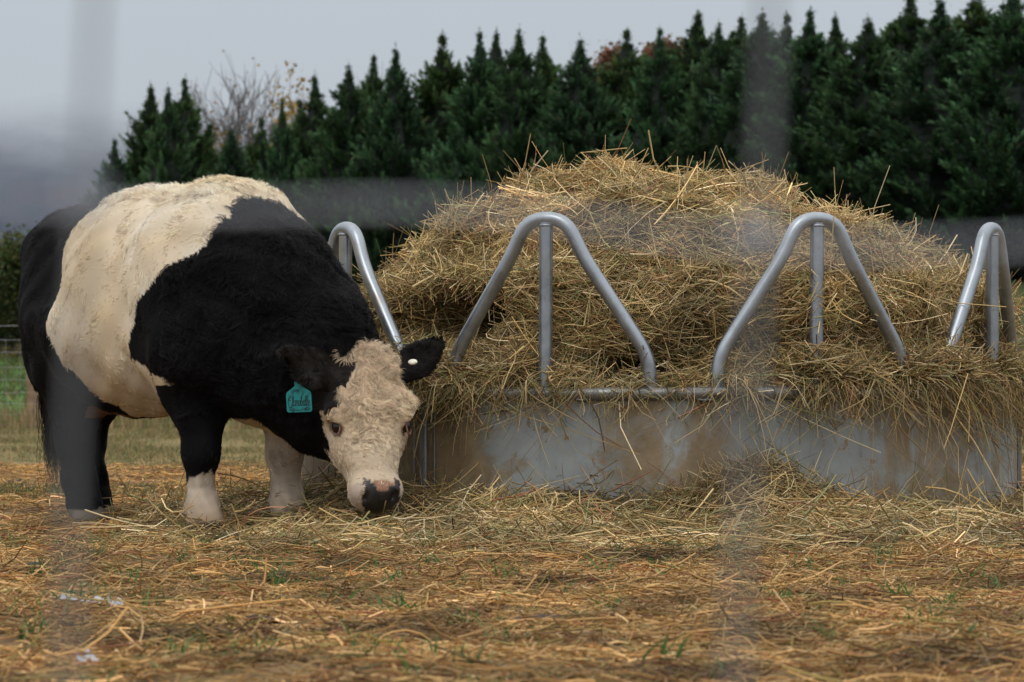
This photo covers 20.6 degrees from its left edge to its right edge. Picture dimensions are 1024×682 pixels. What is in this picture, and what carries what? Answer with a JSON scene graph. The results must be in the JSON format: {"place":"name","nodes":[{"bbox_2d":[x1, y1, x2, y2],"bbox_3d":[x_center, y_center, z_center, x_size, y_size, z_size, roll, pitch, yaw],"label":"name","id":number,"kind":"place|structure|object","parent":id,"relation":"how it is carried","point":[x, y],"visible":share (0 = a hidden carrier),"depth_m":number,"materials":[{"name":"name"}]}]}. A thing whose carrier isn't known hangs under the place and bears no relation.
{"place":"outdoors","nodes":[
{"label":"outdoors","id":0,"kind":"place"},
{"bbox_2d":[6,479,27,484],"bbox_3d":[-2.502,0.719,14.240,0.124,0.042,0.108,0,-1,-23],"label":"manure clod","id":1,"kind":"object","parent":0,"point":[19,480],"visible":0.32,"depth_m":14.22,"materials":[{"name":"brown soil"}]},
{"bbox_2d":[0,139,246,351],"bbox_3d":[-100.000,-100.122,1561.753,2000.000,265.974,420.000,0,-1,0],"label":"hills","id":2,"kind":"structure","parent":0,"point":[41,170],"depth_m":1575.95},
{"bbox_2d":[244,615,280,623],"bbox_3d":[-0.517,0.580,5.842,0.079,0.024,0.069,0,-1,24],"label":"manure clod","id":3,"kind":"object","parent":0,"point":[261,618],"visible":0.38,"depth_m":5.83,"materials":[{"name":"brown soil"}]},
{"bbox_2d":[0,279,1023,681],"bbox_3d":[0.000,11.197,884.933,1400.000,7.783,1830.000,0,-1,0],"label":"ground","id":4,"kind":"structure","parent":0,"point":[224,445],"depth_m":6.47,"materials":[{"name":"green plant"}]},
{"bbox_2d":[0,339,21,357],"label":"bush","id":5,"kind":"object","parent":4,"relation":"on","point":[15,352],"visible":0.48,"depth_m":87.85,"materials":[{"name":"green plant"}]},
{"bbox_2d":[0,221,36,354],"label":"leafy tree","id":6,"kind":"object","parent":4,"relation":"on","point":[10,266],"visible":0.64,"depth_m":91.42,"materials":[{"name":"green plant"}]},
{"bbox_2d":[17,562,59,574],"bbox_3d":[-1.235,0.609,7.423,0.153,0.053,0.119,0,-1,0],"label":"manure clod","id":7,"kind":"object","parent":4,"relation":"on","point":[32,563],"visible":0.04,"depth_m":7.42,"materials":[{"name":"brown soil"}]},
{"bbox_2d":[60,594,103,602],"bbox_3d":[-0.956,0.575,6.249,0.105,0.028,0.031,0,-1,11],"label":"plastic scrap","id":8,"kind":"object","parent":4,"relation":"on","point":[62,596],"visible":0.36,"depth_m":6.25,"materials":[{"name":"white plastic"}]},
{"bbox_2d":[76,649,97,660],"bbox_3d":[-0.741,0.552,4.916,0.035,0.027,0.035,0,-1,-17],"label":"paper scrap","id":9,"kind":"object","parent":4,"relation":"on","point":[92,656],"visible":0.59,"depth_m":4.92,"materials":[{"name":"white paper"}]},
{"bbox_2d":[78,137,135,199],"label":"cypress tree","id":10,"kind":"object","parent":4,"relation":"on","point":[113,176],"visible":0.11,"depth_m":85.75,"materials":[{"name":"green plant"}]},
{"bbox_2d":[107,596,122,605],"bbox_3d":[-0.870,0.572,6.177,0.035,0.025,0.024,0,-1,-6],"label":"plastic scrap","id":11,"kind":"object","parent":4,"relation":"on","point":[116,602],"visible":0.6,"depth_m":6.18,"materials":[{"name":"white plastic"}]},
{"bbox_2d":[0,341,246,428],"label":"field fence","id":12,"kind":"object","parent":4,"relation":"on","point":[31,396],"visible":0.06,"depth_m":31.92,"materials":[{"name":"grey wood"}]},
{"bbox_2d":[118,79,161,185],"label":"cypress tree","id":13,"kind":"object","parent":4,"relation":"on","point":[138,148],"visible":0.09,"depth_m":86.80,"materials":[{"name":"green plant"}]},
{"bbox_2d":[118,82,198,189],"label":"cypress tree","id":14,"kind":"object","parent":4,"relation":"on","point":[164,159],"visible":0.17,"depth_m":84.34,"materials":[{"name":"green plant"}]},
{"bbox_2d":[146,73,219,184],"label":"cypress tree","id":15,"kind":"object","parent":4,"relation":"on","point":[202,152],"visible":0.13,"depth_m":86.15,"materials":[{"name":"green plant"}]},
{"bbox_2d":[91,64,296,183],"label":"bare tree","id":16,"kind":"object","parent":4,"relation":"on","point":[205,114],"visible":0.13,"depth_m":95.88,"materials":[{"name":"brown plant"}]},
{"bbox_2d":[200,110,240,163],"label":"autumn tree","id":17,"kind":"object","parent":4,"relation":"on","point":[220,135],"visible":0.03,"depth_m":92.67,"materials":[{"name":"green plant"}]},
{"bbox_2d":[200,122,261,181],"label":"cypress tree","id":18,"kind":"object","parent":4,"relation":"on","point":[230,157],"visible":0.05,"depth_m":82.78,"materials":[{"name":"green plant"}]},
{"bbox_2d":[17,173,446,533],"bbox_3d":[-1.063,0.065,9.572,0.730,1.207,1.917,1,-1,-42],"label":"cow","id":19,"kind":"object","parent":4,"relation":"on","point":[201,330],"visible":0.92,"depth_m":9.14},
{"bbox_2d":[286,382,311,412],"bbox_3d":[-0.674,0.178,8.918,0.084,0.098,0.013,0,-1,11],"label":"ear tag","id":20,"kind":"object","parent":19,"relation":"attached to","point":[298,399],"visible":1,"depth_m":8.92,"materials":[{"name":"teal plastic"}]},
{"bbox_2d":[408,359,416,364],"bbox_3d":[-0.317,0.067,9.000,0.031,0.018,0.013,0,-1,17],"label":"ear stud","id":21,"kind":"object","parent":19,"relation":"attached to","point":[412,361],"visible":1,"depth_m":9.00,"materials":[{"name":"plastic"}]},
{"bbox_2d":[197,50,290,160],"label":"bare tree","id":22,"kind":"object","parent":4,"relation":"on","point":[257,96],"visible":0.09,"depth_m":98.21,"materials":[{"name":"brown plant"}]},
{"bbox_2d":[243,115,271,181],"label":"cypress tree","id":23,"kind":"object","parent":4,"relation":"on","point":[256,150],"visible":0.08,"depth_m":84.15,"materials":[{"name":"green plant"}]},
{"bbox_2d":[257,95,311,222],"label":"cypress tree","id":24,"kind":"object","parent":4,"relation":"on","point":[280,155],"visible":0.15,"depth_m":81.48,"materials":[{"name":"green plant"}]},
{"bbox_2d":[266,61,310,144],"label":"autumn tree","id":25,"kind":"object","parent":4,"relation":"on","point":[291,111],"visible":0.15,"depth_m":92.09,"materials":[{"name":"brown plant"}]},
{"bbox_2d":[199,61,386,166],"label":"bare tree","id":26,"kind":"object","parent":4,"relation":"on","point":[251,138],"visible":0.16,"depth_m":91.23,"materials":[{"name":"brown plant"}]},
{"bbox_2d":[265,70,338,221],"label":"cypress tree","id":27,"kind":"object","parent":4,"relation":"on","point":[303,122],"visible":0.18,"depth_m":82.77,"materials":[{"name":"green plant"}]},
{"bbox_2d":[292,64,404,265],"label":"cypress tree","id":28,"kind":"object","parent":4,"relation":"on","point":[328,177],"visible":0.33,"depth_m":79.39,"materials":[{"name":"green plant"}]},
{"bbox_2d":[357,54,385,151],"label":"cypress tree","id":29,"kind":"object","parent":4,"relation":"on","point":[373,85],"visible":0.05,"depth_m":81.40,"materials":[{"name":"green plant"}]},
{"bbox_2d":[323,43,443,286],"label":"cypress tree","id":30,"kind":"object","parent":4,"relation":"on","point":[392,142],"visible":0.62,"depth_m":78.20,"materials":[{"name":"green plant"}]},
{"bbox_2d":[361,29,468,276],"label":"cypress tree","id":31,"kind":"object","parent":4,"relation":"on","point":[443,75],"visible":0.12,"depth_m":79.32,"materials":[{"name":"green plant"}]},
{"bbox_2d":[393,27,505,236],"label":"cypress tree","id":32,"kind":"object","parent":4,"relation":"on","point":[471,112],"visible":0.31,"depth_m":76.14,"materials":[{"name":"green plant"}]},
{"bbox_2d":[443,27,509,167],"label":"cypress tree","id":33,"kind":"object","parent":4,"relation":"on","point":[496,52],"visible":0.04,"depth_m":78.32,"materials":[{"name":"green plant"}]},
{"bbox_2d":[430,24,556,213],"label":"cypress tree","id":34,"kind":"object","parent":4,"relation":"on","point":[519,101],"visible":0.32,"depth_m":75.13,"materials":[{"name":"green plant"}]},
{"bbox_2d":[0,409,1023,681],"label":"straw litter","id":35,"kind":"object","parent":4,"relation":"on","point":[842,529],"visible":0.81,"depth_m":6.85,"materials":[{"name":"beige plant"}]},
{"bbox_2d":[0,0,1023,681],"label":"wire fence","id":36,"kind":"object","parent":4,"relation":"on","point":[760,230],"visible":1,"depth_m":0.62,"materials":[{"name":"grey metal"}]},
{"bbox_2d":[529,31,568,131],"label":"cypress tree","id":37,"kind":"object","parent":4,"relation":"on","point":[545,64],"visible":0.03,"depth_m":76.91,"materials":[{"name":"green plant"}]},
{"bbox_2d":[475,32,633,201],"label":"cypress tree","id":38,"kind":"object","parent":4,"relation":"on","point":[575,129],"visible":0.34,"depth_m":73.41,"materials":[{"name":"green plant"}]},
{"bbox_2d":[542,26,648,158],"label":"cypress tree","id":39,"kind":"object","parent":4,"relation":"on","point":[625,61],"visible":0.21,"depth_m":74.67,"materials":[{"name":"green plant"}]},
{"bbox_2d":[589,33,682,82],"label":"autumn tree","id":40,"kind":"object","parent":4,"relation":"on","point":[606,54],"visible":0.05,"depth_m":92.22,"materials":[{"name":"brown plant"}]},
{"bbox_2d":[593,25,697,173],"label":"cypress tree","id":41,"kind":"object","parent":4,"relation":"on","point":[657,101],"visible":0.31,"depth_m":71.60,"materials":[{"name":"green plant"}]},
{"bbox_2d":[302,212,1021,509],"bbox_3d":[0.537,0.127,10.449,2.678,1.064,2.679,0,-1,0],"label":"round feeder","id":42,"kind":"object","parent":4,"relation":"on","point":[889,461],"visible":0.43,"depth_m":9.24,"materials":[{"name":"silver metal"}]},
{"bbox_2d":[245,119,1023,506],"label":"hay pile","id":43,"kind":"object","parent":42,"relation":"in","point":[683,301],"visible":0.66,"depth_m":9.41,"materials":[{"name":"plant"}]},
{"bbox_2d":[626,9,736,138],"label":"cypress tree","id":44,"kind":"object","parent":4,"relation":"on","point":[694,44],"visible":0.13,"depth_m":72.93,"materials":[{"name":"green plant"}]},
{"bbox_2d":[662,20,745,177],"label":"cypress tree","id":45,"kind":"object","parent":4,"relation":"on","point":[697,132],"visible":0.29,"depth_m":70.13,"materials":[{"name":"green plant"}]},
{"bbox_2d":[727,15,749,84],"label":"cypress tree","id":46,"kind":"object","parent":4,"relation":"on","point":[739,40],"visible":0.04,"depth_m":71.98,"materials":[{"name":"green plant"}]},
{"bbox_2d":[674,6,822,185],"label":"cypress tree","id":47,"kind":"object","parent":4,"relation":"on","point":[734,114],"visible":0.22,"depth_m":68.84,"materials":[{"name":"green plant"}]},
{"bbox_2d":[707,5,842,208],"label":"cypress tree","id":48,"kind":"object","parent":4,"relation":"on","point":[810,50],"visible":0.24,"depth_m":67.47,"materials":[{"name":"green plant"}]},
{"bbox_2d":[774,11,797,63],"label":"cypress tree","id":49,"kind":"object","parent":4,"relation":"on","point":[785,32],"depth_m":70.83,"materials":[{"name":"green plant"}]},
{"bbox_2d":[768,13,904,225],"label":"cypress tree","id":50,"kind":"object","parent":4,"relation":"on","point":[851,93],"visible":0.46,"depth_m":65.88,"materials":[{"name":"green plant"}]},
{"bbox_2d":[827,14,854,66],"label":"cypress tree","id":51,"kind":"object","parent":4,"relation":"on","point":[836,35],"visible":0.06,"depth_m":69.52,"materials":[{"name":"green plant"}]},
{"bbox_2d":[830,0,928,209],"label":"cypress tree","id":52,"kind":"object","parent":4,"relation":"on","point":[901,32],"visible":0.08,"depth_m":67.47,"materials":[{"name":"green plant"}]},
{"bbox_2d":[804,0,979,256],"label":"cypress tree","id":53,"kind":"object","parent":4,"relation":"on","point":[910,135],"visible":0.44,"depth_m":64.16,"materials":[{"name":"green plant"}]},
{"bbox_2d":[889,0,996,206],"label":"cypress tree","id":54,"kind":"object","parent":4,"relation":"on","point":[975,18],"visible":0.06,"depth_m":65.72,"materials":[{"name":"green plant"}]},
{"bbox_2d":[874,0,1023,280],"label":"cypress tree","id":55,"kind":"object","parent":4,"relation":"on","point":[987,168],"visible":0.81,"depth_m":62.03,"materials":[{"name":"green plant"}]},
{"bbox_2d":[976,0,1005,126],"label":"cypress tree","id":56,"kind":"object","parent":4,"relation":"on","point":[1002,7],"visible":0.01,"depth_m":64.17,"materials":[{"name":"green plant"}]},
{"bbox_2d":[0,0,1023,149],"label":"sky","id":57,"kind":"structure","parent":0,"point":[44,43],"materials":[{"name":"grey"}]},
{"bbox_2d":[513,613,564,628],"bbox_3d":[0.050,0.596,5.905,0.135,0.048,0.107,0,-1,0],"label":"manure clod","id":58,"kind":"object","parent":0,"point":[542,615],"visible":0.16,"depth_m":5.89,"materials":[{"name":"brown soil"}]},
{"bbox_2d":[640,667,682,677],"bbox_3d":[0.259,0.570,4.789,0.088,0.031,0.088,1,-1,-37],"label":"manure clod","id":59,"kind":"object","parent":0,"point":[658,671],"visible":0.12,"depth_m":4.78,"materials":[{"name":"brown soil"}]}
]}

